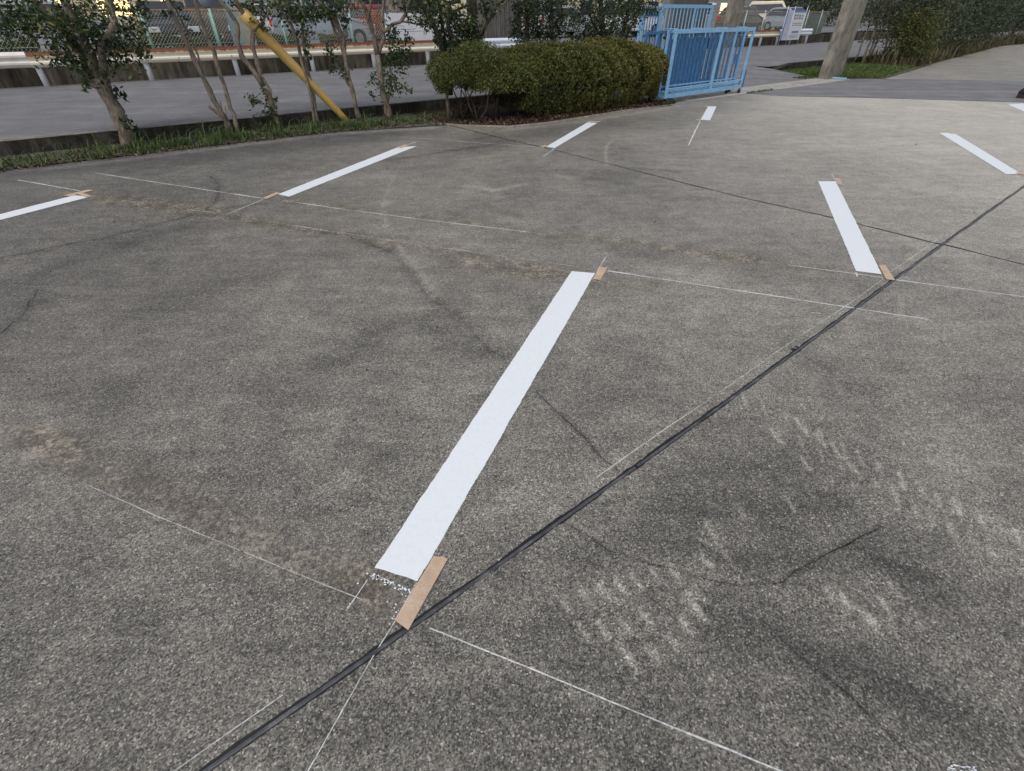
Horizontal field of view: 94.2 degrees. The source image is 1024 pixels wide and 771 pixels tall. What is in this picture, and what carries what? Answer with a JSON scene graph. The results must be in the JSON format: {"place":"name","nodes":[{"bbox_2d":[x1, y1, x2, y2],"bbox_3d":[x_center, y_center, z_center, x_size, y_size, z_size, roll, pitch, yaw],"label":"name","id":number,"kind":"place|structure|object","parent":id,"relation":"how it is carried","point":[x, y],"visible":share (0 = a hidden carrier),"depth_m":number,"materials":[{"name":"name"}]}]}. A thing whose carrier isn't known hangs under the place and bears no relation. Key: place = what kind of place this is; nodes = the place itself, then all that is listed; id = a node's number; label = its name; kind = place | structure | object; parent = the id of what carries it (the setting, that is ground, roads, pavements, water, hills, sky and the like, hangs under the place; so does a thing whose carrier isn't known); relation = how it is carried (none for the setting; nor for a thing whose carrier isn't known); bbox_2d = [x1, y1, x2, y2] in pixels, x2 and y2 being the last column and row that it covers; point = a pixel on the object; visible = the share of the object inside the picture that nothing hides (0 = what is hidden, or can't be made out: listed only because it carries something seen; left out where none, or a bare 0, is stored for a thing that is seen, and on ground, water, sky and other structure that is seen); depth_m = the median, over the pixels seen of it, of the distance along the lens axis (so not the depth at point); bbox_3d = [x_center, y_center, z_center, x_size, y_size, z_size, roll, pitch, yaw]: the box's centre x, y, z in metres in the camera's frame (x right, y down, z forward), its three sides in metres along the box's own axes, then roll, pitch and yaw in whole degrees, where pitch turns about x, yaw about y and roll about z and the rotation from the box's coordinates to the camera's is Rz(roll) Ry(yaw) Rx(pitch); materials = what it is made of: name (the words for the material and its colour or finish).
{"place":"outdoors","nodes":[
{"label":"outdoors","id":0,"kind":"place"},
{"bbox_2d":[55,0,164,36],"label":"building","id":1,"kind":"structure","parent":0,"point":[117,13],"depth_m":26.27,"materials":[{"name":"white metal"}]},
{"bbox_2d":[95,0,133,17],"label":"window","id":2,"kind":"structure","parent":1,"relation":"in","point":[116,1],"depth_m":26.31,"materials":[{"name":"yellow glass"}]},
{"bbox_2d":[246,0,423,13],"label":"building","id":3,"kind":"structure","parent":0,"point":[375,2],"depth_m":34.11,"materials":[{"name":"white metal"}]},
{"bbox_2d":[3,17,1015,51],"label":"yard","id":4,"kind":"structure","parent":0,"point":[828,28],"depth_m":36.49,"materials":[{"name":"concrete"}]},
{"bbox_2d":[0,37,40,51],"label":"shrub","id":5,"kind":"object","parent":4,"relation":"on","point":[20,47],"visible":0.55,"depth_m":13.71,"materials":[{"name":"green plant"}]},
{"bbox_2d":[0,0,132,48],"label":"parked car","id":6,"kind":"object","parent":4,"relation":"on","point":[49,6],"visible":0.11,"depth_m":15.69,"materials":[{"name":"silver paint"}]},
{"bbox_2d":[113,33,172,48],"bbox_3d":[-11.966,-10.918,15.286,1.803,0.621,0.875,-24,44,-27],"label":"shrub","id":7,"kind":"object","parent":4,"relation":"on","point":[159,37],"visible":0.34,"depth_m":15.26,"materials":[{"name":"green plant"}]},
{"bbox_2d":[132,1,202,42],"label":"parked car","id":8,"kind":"object","parent":4,"relation":"on","point":[157,5],"visible":0.27,"depth_m":16.62,"materials":[{"name":"black paint"}]},
{"bbox_2d":[169,32,226,47],"bbox_3d":[-10.583,-11.541,16.070,1.627,0.633,0.881,-24,44,-27],"label":"shrub","id":9,"kind":"object","parent":4,"relation":"on","point":[199,40],"visible":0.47,"depth_m":15.86,"materials":[{"name":"green plant"}]},
{"bbox_2d":[173,0,232,45],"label":"parked car","id":10,"kind":"object","parent":4,"relation":"on","point":[189,4],"visible":0.23,"depth_m":17.62,"materials":[{"name":"brown paint"}]},
{"bbox_2d":[222,0,256,45],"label":"display board","id":11,"kind":"object","parent":4,"relation":"on","point":[235,14],"visible":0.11,"depth_m":15.96,"materials":[{"name":"blue paint"}]},
{"bbox_2d":[256,33,299,44],"bbox_3d":[-8.558,-12.434,17.220,1.613,0.621,0.884,-24,44,-27],"label":"shrub","id":12,"kind":"object","parent":4,"relation":"on","point":[280,39],"visible":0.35,"depth_m":17.08,"materials":[{"name":"green plant"}]},
{"bbox_2d":[260,1,377,43],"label":"parked car","id":13,"kind":"object","parent":4,"relation":"on","point":[327,29],"visible":0.34,"depth_m":18.85,"materials":[{"name":"paint"}]},
{"bbox_2d":[317,31,348,42],"bbox_3d":[-6.804,-13.206,18.217,1.042,0.606,0.880,-24,43,-27],"label":"shrub","id":14,"kind":"object","parent":4,"relation":"on","point":[323,39],"visible":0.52,"depth_m":17.93,"materials":[{"name":"green plant"}]},
{"bbox_2d":[357,3,380,41],"bbox_3d":[-5.336,-14.023,18.516,1.016,1.501,0.992,-30,47,-33],"label":"red shrub","id":15,"kind":"object","parent":4,"relation":"on","point":[374,21],"visible":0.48,"depth_m":18.40,"materials":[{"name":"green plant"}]},
{"bbox_2d":[344,4,397,40],"bbox_3d":[-6.583,-18.005,23.670,4.236,1.477,1.724,26,45,30],"label":"parked car","id":16,"kind":"object","parent":4,"relation":"on","point":[360,16],"visible":0.06,"depth_m":23.10,"materials":[{"name":"red paint"}]},
{"bbox_2d":[529,5,591,36],"bbox_3d":[3.020,-21.527,28.159,4.236,1.480,1.724,-24,44,-27],"label":"parked car","id":17,"kind":"object","parent":4,"relation":"on","point":[566,26],"visible":0.12,"depth_m":27.43,"materials":[{"name":"silver paint"}]},
{"bbox_2d":[597,5,664,35],"bbox_3d":[7.188,-22.018,28.768,4.236,1.480,1.724,-24,44,-27],"label":"parked car","id":18,"kind":"object","parent":4,"relation":"on","point":[637,25],"visible":0.22,"depth_m":28.61,"materials":[{"name":"white paint"}]},
{"bbox_2d":[714,6,764,33],"bbox_3d":[15.573,-24.837,32.356,1.724,1.480,4.236,31,47,34],"label":"parked car","id":19,"kind":"object","parent":4,"relation":"on","point":[754,23],"visible":0.39,"depth_m":31.54,"materials":[{"name":"brown paint"}]},
{"bbox_2d":[661,0,836,26],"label":"building","id":20,"kind":"structure","parent":4,"relation":"on","point":[720,5],"depth_m":56.34,"materials":[{"name":"white metal"}]},
{"bbox_2d":[749,1,785,29],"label":"parked car","id":21,"kind":"object","parent":4,"relation":"on","point":[764,5],"visible":0.1,"depth_m":37.20,"materials":[{"name":"beige paint"}]},
{"bbox_2d":[764,7,803,29],"bbox_3d":[21.430,-28.176,36.627,1.724,1.480,4.236,-17,41,-20],"label":"parked car","id":22,"kind":"object","parent":4,"relation":"on","point":[775,17],"visible":0.28,"depth_m":36.69,"materials":[{"name":"paint"}]},
{"bbox_2d":[0,16,1023,770],"bbox_3d":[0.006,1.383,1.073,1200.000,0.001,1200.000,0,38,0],"label":"ground","id":23,"kind":"structure","parent":0,"point":[166,384],"depth_m":2.45,"materials":[{"name":"grey asphalt"}]},
{"bbox_2d":[0,195,86,219],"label":"parking stripe","id":24,"kind":"object","parent":23,"relation":"on","point":[38,207],"visible":1,"depth_m":5.59,"materials":[{"name":"paint"}]},
{"bbox_2d":[0,113,442,168],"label":"planting strip","id":25,"kind":"object","parent":23,"relation":"on","point":[375,127],"visible":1,"depth_m":8.58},
{"bbox_2d":[0,0,161,146],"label":"young tree","id":26,"kind":"object","parent":25,"relation":"on","point":[71,27],"visible":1,"depth_m":7.30,"materials":[{"name":"green plant"}]},
{"bbox_2d":[159,0,240,132],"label":"young tree","id":27,"kind":"object","parent":25,"relation":"on","point":[221,114],"visible":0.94,"depth_m":8.31,"materials":[{"name":"brown plant"}]},
{"bbox_2d":[0,109,480,171],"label":"grass","id":28,"kind":"structure","parent":25,"relation":"on","point":[219,135],"depth_m":8.38,"materials":[{"name":"green plant"}]},
{"bbox_2d":[217,0,281,128],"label":"young tree","id":29,"kind":"object","parent":25,"relation":"on","point":[267,93],"visible":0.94,"depth_m":8.72,"materials":[{"name":"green plant"}]},
{"bbox_2d":[229,0,348,120],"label":"guy wire guard","id":30,"kind":"object","parent":25,"relation":"on","point":[276,48],"visible":0.91,"depth_m":8.95,"materials":[{"name":"plastic"}]},
{"bbox_2d":[240,0,343,122],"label":"young tree","id":31,"kind":"object","parent":25,"relation":"on","point":[292,15],"visible":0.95,"depth_m":8.75,"materials":[{"name":"green plant"}]},
{"bbox_2d":[296,0,371,120],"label":"young tree","id":32,"kind":"object","parent":25,"relation":"on","point":[335,24],"visible":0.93,"depth_m":9.19,"materials":[{"name":"green plant"}]},
{"bbox_2d":[360,0,424,118],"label":"young tree","id":33,"kind":"object","parent":25,"relation":"on","point":[385,95],"visible":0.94,"depth_m":9.72,"materials":[{"name":"green plant"}]},
{"bbox_2d":[0,51,465,87],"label":"retaining wall","id":34,"kind":"structure","parent":23,"relation":"on","point":[18,77],"depth_m":15.38,"materials":[{"name":"grey concrete"}]},
{"bbox_2d":[198,0,218,45],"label":"road mirror","id":35,"kind":"object","parent":34,"relation":"on","point":[206,4],"visible":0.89,"depth_m":15.05,"materials":[{"name":"green paint"}]},
{"bbox_2d":[0,8,458,51],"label":"chain link fence","id":36,"kind":"object","parent":34,"relation":"on","point":[211,18],"visible":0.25,"depth_m":15.44,"materials":[{"name":"metal"}]},
{"bbox_2d":[384,13,463,40],"bbox_3d":[-3.430,-14.191,18.884,3.470,0.920,0.034,-24,44,-27],"label":"notice board","id":37,"kind":"object","parent":36,"relation":"attached to","point":[417,33],"visible":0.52,"depth_m":18.56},
{"bbox_2d":[0,88,566,155],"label":"kerb wall","id":38,"kind":"structure","parent":23,"relation":"on","point":[18,146],"depth_m":8.82,"materials":[{"name":"concrete"}]},
{"bbox_2d":[279,146,415,196],"bbox_3d":[-2.303,-3.238,7.036,0.257,0.001,3.091,13,40,17],"label":"parking stripe","id":39,"kind":"object","parent":23,"relation":"on","point":[333,175],"visible":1,"depth_m":6.81,"materials":[{"name":"paint"}]},
{"bbox_2d":[307,621,394,770],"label":"chalk line","id":40,"kind":"object","parent":23,"relation":"on","point":[347,701],"visible":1,"depth_m":1.53,"materials":[{"name":"white paint"}]},
{"bbox_2d":[347,573,410,624],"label":"paint flecks","id":41,"kind":"object","parent":23,"relation":"on","point":[386,580],"visible":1,"depth_m":1.86,"materials":[{"name":"white paint"}]},
{"bbox_2d":[395,556,447,629],"bbox_3d":[-0.347,0.784,1.835,0.065,0.001,0.310,13,40,17],"label":"masking tape","id":42,"kind":"object","parent":23,"relation":"on","point":[408,612],"visible":1,"depth_m":1.82,"materials":[{"name":"beige paper"}]},
{"bbox_2d":[375,271,594,580],"bbox_3d":[0.079,-0.118,3.001,0.203,0.001,3.033,13,40,17],"label":"parking stripe","id":43,"kind":"object","parent":23,"relation":"on","point":[412,548],"visible":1,"depth_m":2.43,"materials":[{"name":"paint"}]},
{"bbox_2d":[409,96,674,125],"bbox_3d":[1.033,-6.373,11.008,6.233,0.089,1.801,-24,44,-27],"label":"leaf litter","id":44,"kind":"object","parent":23,"relation":"on","point":[534,118],"visible":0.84,"depth_m":10.32,"materials":[{"name":"brown plant"}]},
{"bbox_2d":[407,0,481,95],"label":"evergreen tree","id":45,"kind":"object","parent":44,"relation":"on","point":[439,39],"visible":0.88,"depth_m":9.49,"materials":[{"name":"green plant"}]},
{"bbox_2d":[450,100,483,118],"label":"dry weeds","id":46,"kind":"object","parent":44,"relation":"on","point":[463,109],"visible":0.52,"depth_m":10.29,"materials":[{"name":"brown plant"}]},
{"bbox_2d":[460,0,508,63],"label":"evergreen tree","id":47,"kind":"object","parent":44,"relation":"on","point":[485,12],"visible":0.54,"depth_m":9.83,"materials":[{"name":"green plant"}]},
{"bbox_2d":[504,0,556,45],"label":"evergreen tree","id":48,"kind":"object","parent":44,"relation":"on","point":[524,11],"visible":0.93,"depth_m":10.44,"materials":[{"name":"green plant"}]},
{"bbox_2d":[424,35,669,121],"bbox_3d":[1.215,-7.036,10.767,6.658,1.442,2.180,-25,44,-28],"label":"clipped hedge","id":49,"kind":"object","parent":44,"relation":"on","point":[535,73],"visible":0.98,"depth_m":9.99,"materials":[{"name":"green plant"}]},
{"bbox_2d":[532,0,583,41],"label":"evergreen tree","id":50,"kind":"object","parent":44,"relation":"on","point":[559,15],"visible":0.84,"depth_m":10.80,"materials":[{"name":"green plant"}]},
{"bbox_2d":[439,104,672,127],"bbox_3d":[1.417,-5.859,10.404,5.996,0.082,0.995,-16,40,-19],"label":"bed rim","id":51,"kind":"object","parent":23,"relation":"on","point":[496,126],"visible":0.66,"depth_m":9.76,"materials":[{"name":"grey concrete"}]},
{"bbox_2d":[547,122,595,147],"bbox_3d":[1.154,-4.728,8.938,0.210,0.001,2.592,15,40,19],"label":"parking stripe","id":52,"kind":"object","parent":23,"relation":"on","point":[570,135],"visible":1,"depth_m":8.88,"materials":[{"name":"paint"}]},
{"bbox_2d":[430,628,781,770],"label":"chalk line","id":53,"kind":"object","parent":23,"relation":"on","point":[709,741],"visible":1,"depth_m":1.53,"materials":[{"name":"white paint"}]},
{"bbox_2d":[199,185,1023,770],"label":"expansion joint","id":54,"kind":"object","parent":23,"relation":"on","point":[321,689],"visible":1,"depth_m":1.95,"materials":[{"name":"rubber"}]},
{"bbox_2d":[701,106,715,119],"bbox_3d":[4.482,-6.206,10.824,0.197,0.001,2.115,14,40,18],"label":"parking stripe","id":55,"kind":"object","parent":23,"relation":"on","point":[709,112],"visible":1,"depth_m":10.72,"materials":[{"name":"paint"}]},
{"bbox_2d":[565,523,882,585],"bbox_3d":[0.917,0.686,1.963,1.381,0.001,0.297,0,38,0],"label":"ground crack","id":56,"kind":"object","parent":23,"relation":"on","point":[849,543],"visible":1,"depth_m":1.96,"materials":[{"name":"grey"}]},
{"bbox_2d":[454,126,1023,264],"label":"cross joint","id":57,"kind":"object","parent":23,"relation":"on","point":[777,205],"visible":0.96,"depth_m":5.49,"materials":[{"name":"black rubber"}]},
{"bbox_2d":[596,279,882,477],"bbox_3d":[1.754,-0.225,3.131,3.460,0.001,0.018,-26,45,-29],"label":"chalk line","id":58,"kind":"object","parent":23,"relation":"on","point":[704,402],"visible":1,"depth_m":2.59,"materials":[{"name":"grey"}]},
{"bbox_2d":[668,78,850,100],"bbox_3d":[7.806,-9.081,14.551,8.600,0.060,0.900,-24,44,-27],"label":"entrance threshold","id":59,"kind":"object","parent":23,"relation":"on","point":[744,90],"visible":0.57,"depth_m":14.30,"materials":[{"name":"concrete"}]},
{"bbox_2d":[638,26,755,101],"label":"folding gate","id":60,"kind":"structure","parent":59,"relation":"on","point":[686,56],"depth_m":12.24,"materials":[{"name":"blue metal"}]},
{"bbox_2d":[610,271,928,319],"bbox_3d":[1.930,-0.738,3.791,2.362,0.001,0.022,13,40,17],"label":"chalk line","id":61,"kind":"object","parent":23,"relation":"on","point":[773,295],"visible":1,"depth_m":3.75,"materials":[{"name":"white paint"}]},
{"bbox_2d":[766,0,824,12],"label":"verge tree","id":62,"kind":"object","parent":23,"relation":"on","point":[791,3],"visible":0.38,"depth_m":51.65,"materials":[{"name":"green plant"}]},
{"bbox_2d":[801,0,842,25],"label":"verge tree","id":63,"kind":"object","parent":23,"relation":"on","point":[831,3],"visible":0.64,"depth_m":51.42,"materials":[{"name":"green plant"}]},
{"bbox_2d":[770,54,881,70],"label":"kerb wall","id":64,"kind":"structure","parent":23,"relation":"on","point":[801,65],"depth_m":19.12,"materials":[{"name":"concrete"}]},
{"bbox_2d":[818,0,867,78],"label":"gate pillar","id":65,"kind":"structure","parent":23,"relation":"on","point":[851,12],"depth_m":15.74,"materials":[{"name":"concrete"}]},
{"bbox_2d":[763,620,927,770],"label":"ground crack","id":66,"kind":"object","parent":23,"relation":"on","point":[848,694],"visible":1,"depth_m":1.55,"materials":[{"name":"grey"}]},
{"bbox_2d":[818,181,881,273],"bbox_3d":[3.624,-1.854,5.218,0.219,0.001,3.106,14,40,17],"label":"parking stripe","id":67,"kind":"object","parent":23,"relation":"on","point":[861,256],"visible":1,"depth_m":4.88,"materials":[{"name":"paint"}]},
{"bbox_2d":[879,265,894,279],"bbox_3d":[3.206,-0.975,4.084,0.067,0.001,0.333,12,39,15],"label":"masking tape","id":68,"kind":"object","parent":23,"relation":"on","point":[886,272],"visible":1,"depth_m":4.07,"materials":[{"name":"beige paper"}]},
{"bbox_2d":[940,133,1017,173],"bbox_3d":[7.513,-3.821,7.732,0.254,0.001,3.251,14,40,18],"label":"parking stripe","id":69,"kind":"object","parent":23,"relation":"on","point":[982,155],"visible":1,"depth_m":7.55,"materials":[{"name":"paint"}]},
{"bbox_2d":[0,31,1023,139],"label":"road","id":70,"kind":"structure","parent":0,"point":[44,111],"depth_m":12.11,"materials":[{"name":"grey asphalt"}]},
{"bbox_2d":[0,52,31,68],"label":"guardrail","id":71,"kind":"object","parent":70,"relation":"on","point":[13,60],"visible":1,"depth_m":12.96,"materials":[{"name":"white metal"}]},
{"bbox_2d":[24,39,468,86],"bbox_3d":[-7.421,-11.447,16.700,14.684,0.870,0.267,-24,44,-27],"label":"guardrail","id":72,"kind":"object","parent":70,"relation":"on","point":[161,55],"visible":0.53,"depth_m":15.61,"materials":[{"name":"white metal"}]},
{"bbox_2d":[477,0,521,53],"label":"board wall","id":73,"kind":"structure","parent":70,"relation":"on","point":[497,27],"depth_m":20.07,"materials":[{"name":"grey wood"}]},
{"bbox_2d":[483,38,521,51],"bbox_3d":[-0.540,-14.508,20.608,2.286,0.870,0.259,-24,44,-28],"label":"guardrail","id":74,"kind":"object","parent":70,"relation":"on","point":[503,42],"visible":0.44,"depth_m":20.40,"materials":[{"name":"white metal"}]},
{"bbox_2d":[563,0,661,41],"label":"evergreen tree","id":75,"kind":"object","parent":70,"relation":"on","point":[600,18],"visible":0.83,"depth_m":11.37,"materials":[{"name":"green plant"}]},
{"bbox_2d":[611,0,664,88],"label":"evergreen tree","id":76,"kind":"object","parent":70,"relation":"on","point":[630,30],"visible":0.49,"depth_m":11.89,"materials":[{"name":"green plant"}]},
{"bbox_2d":[722,0,744,47],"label":"gate pillar","id":77,"kind":"structure","parent":70,"relation":"on","point":[733,13],"depth_m":27.61,"materials":[{"name":"concrete"}]},
{"bbox_2d":[747,30,779,45],"bbox_3d":[15.711,-21.723,29.817,3.675,0.870,0.256,-24,44,-28],"label":"guardrail","id":78,"kind":"object","parent":70,"relation":"on","point":[765,33],"visible":0.78,"depth_m":29.71,"materials":[{"name":"white metal"}]},
{"bbox_2d":[778,7,794,43],"bbox_3d":[17.279,-22.604,29.941,0.800,2.000,0.026,-24,44,-27],"label":"banner","id":79,"kind":"object","parent":70,"relation":"on","point":[787,24],"visible":1,"depth_m":29.89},
{"bbox_2d":[779,28,812,44],"bbox_3d":[18.594,-23.008,31.447,3.981,0.882,0.256,-24,44,-28],"label":"guardrail","id":80,"kind":"object","parent":70,"relation":"on","point":[807,32],"visible":0.42,"depth_m":31.79,"materials":[{"name":"white metal"}]},
{"bbox_2d":[785,7,807,43],"bbox_3d":[18.213,-23.020,30.472,1.473,2.000,0.026,-24,44,-27],"label":"banner","id":81,"kind":"object","parent":70,"relation":"on","point":[796,25],"visible":1,"depth_m":30.43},
{"bbox_2d":[707,27,1023,48],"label":"retaining wall","id":82,"kind":"structure","parent":70,"relation":"on","point":[815,38],"depth_m":32.74,"materials":[{"name":"grey concrete"}]},
{"bbox_2d":[705,10,828,37],"bbox_3d":[16.534,-23.068,30.372,13.605,1.350,0.100,-24,44,-27],"label":"chain link fence","id":83,"kind":"object","parent":82,"relation":"on","point":[814,21],"visible":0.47,"depth_m":32.28,"materials":[{"name":"metal"}]},
{"bbox_2d":[430,0,661,28],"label":"building","id":84,"kind":"structure","parent":0,"point":[465,1],"depth_m":42.82,"materials":[{"name":"white metal"}]},
{"bbox_2d":[530,36,664,46],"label":"driveway","id":85,"kind":"structure","parent":0,"point":[633,38],"depth_m":28.05,"materials":[{"name":"grey asphalt"}]},
{"bbox_2d":[637,3,716,48],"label":"sliding gate","id":86,"kind":"structure","parent":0,"point":[659,21],"depth_m":24.85,"materials":[{"name":"blue metal"}]},
{"bbox_2d":[664,0,708,36],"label":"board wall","id":87,"kind":"structure","parent":0,"point":[696,2],"depth_m":28.60,"materials":[{"name":"grey metal"}]},
{"bbox_2d":[778,62,916,77],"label":"lawn grass","id":88,"kind":"structure","parent":0,"point":[861,70],"depth_m":18.11,"materials":[{"name":"green plant"}]},
{"bbox_2d":[747,79,1023,101],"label":"asphalt strip","id":89,"kind":"object","parent":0,"point":[983,90],"visible":0.9,"depth_m":13.94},
{"bbox_2d":[847,44,1015,78],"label":"verge ground","id":90,"kind":"structure","parent":0,"point":[908,70],"depth_m":18.70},
{"bbox_2d":[854,0,905,62],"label":"verge tree","id":91,"kind":"object","parent":90,"relation":"on","point":[874,7],"visible":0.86,"depth_m":19.87,"materials":[{"name":"green plant"}]},
{"bbox_2d":[864,0,923,61],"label":"verge tree","id":92,"kind":"object","parent":90,"relation":"on","point":[881,30],"visible":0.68,"depth_m":19.98,"materials":[{"name":"green plant"}]},
{"bbox_2d":[876,0,933,58],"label":"verge tree","id":93,"kind":"object","parent":90,"relation":"on","point":[902,16],"visible":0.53,"depth_m":20.24,"materials":[{"name":"green plant"}]},
{"bbox_2d":[876,1,950,61],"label":"round bush","id":94,"kind":"object","parent":90,"relation":"on","point":[911,29],"visible":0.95,"depth_m":19.70,"materials":[{"name":"green plant"}]},
{"bbox_2d":[878,0,975,50],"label":"verge tree","id":95,"kind":"object","parent":90,"relation":"on","point":[939,6],"visible":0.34,"depth_m":20.11,"materials":[{"name":"green plant"}]},
{"bbox_2d":[893,0,989,48],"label":"verge tree","id":96,"kind":"object","parent":90,"relation":"on","point":[956,18],"visible":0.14,"depth_m":21.93,"materials":[{"name":"green plant"}]},
{"bbox_2d":[862,32,1023,66],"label":"verge weeds","id":97,"kind":"object","parent":90,"relation":"on","point":[947,52],"visible":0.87,"depth_m":22.72,"materials":[{"name":"green plant"}]},
{"bbox_2d":[918,0,1015,51],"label":"verge tree","id":98,"kind":"object","parent":90,"relation":"on","point":[979,6],"visible":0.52,"depth_m":23.43,"materials":[{"name":"green plant"}]},
{"bbox_2d":[942,0,1015,44],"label":"verge tree","id":99,"kind":"object","parent":90,"relation":"on","point":[991,16],"visible":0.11,"depth_m":25.58,"materials":[{"name":"green plant"}]},
{"bbox_2d":[960,0,1023,45],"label":"verge tree","id":100,"kind":"object","parent":90,"relation":"on","point":[1004,19],"visible":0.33,"depth_m":27.42,"materials":[{"name":"green plant"}]},
{"bbox_2d":[967,0,1023,42],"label":"verge tree","id":101,"kind":"object","parent":90,"relation":"on","point":[1012,15],"visible":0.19,"depth_m":30.46,"materials":[{"name":"green plant"}]},
{"bbox_2d":[990,2,1023,37],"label":"verge tree","id":102,"kind":"object","parent":90,"relation":"on","point":[1019,24],"visible":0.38,"depth_m":33.67,"materials":[{"name":"green plant"}]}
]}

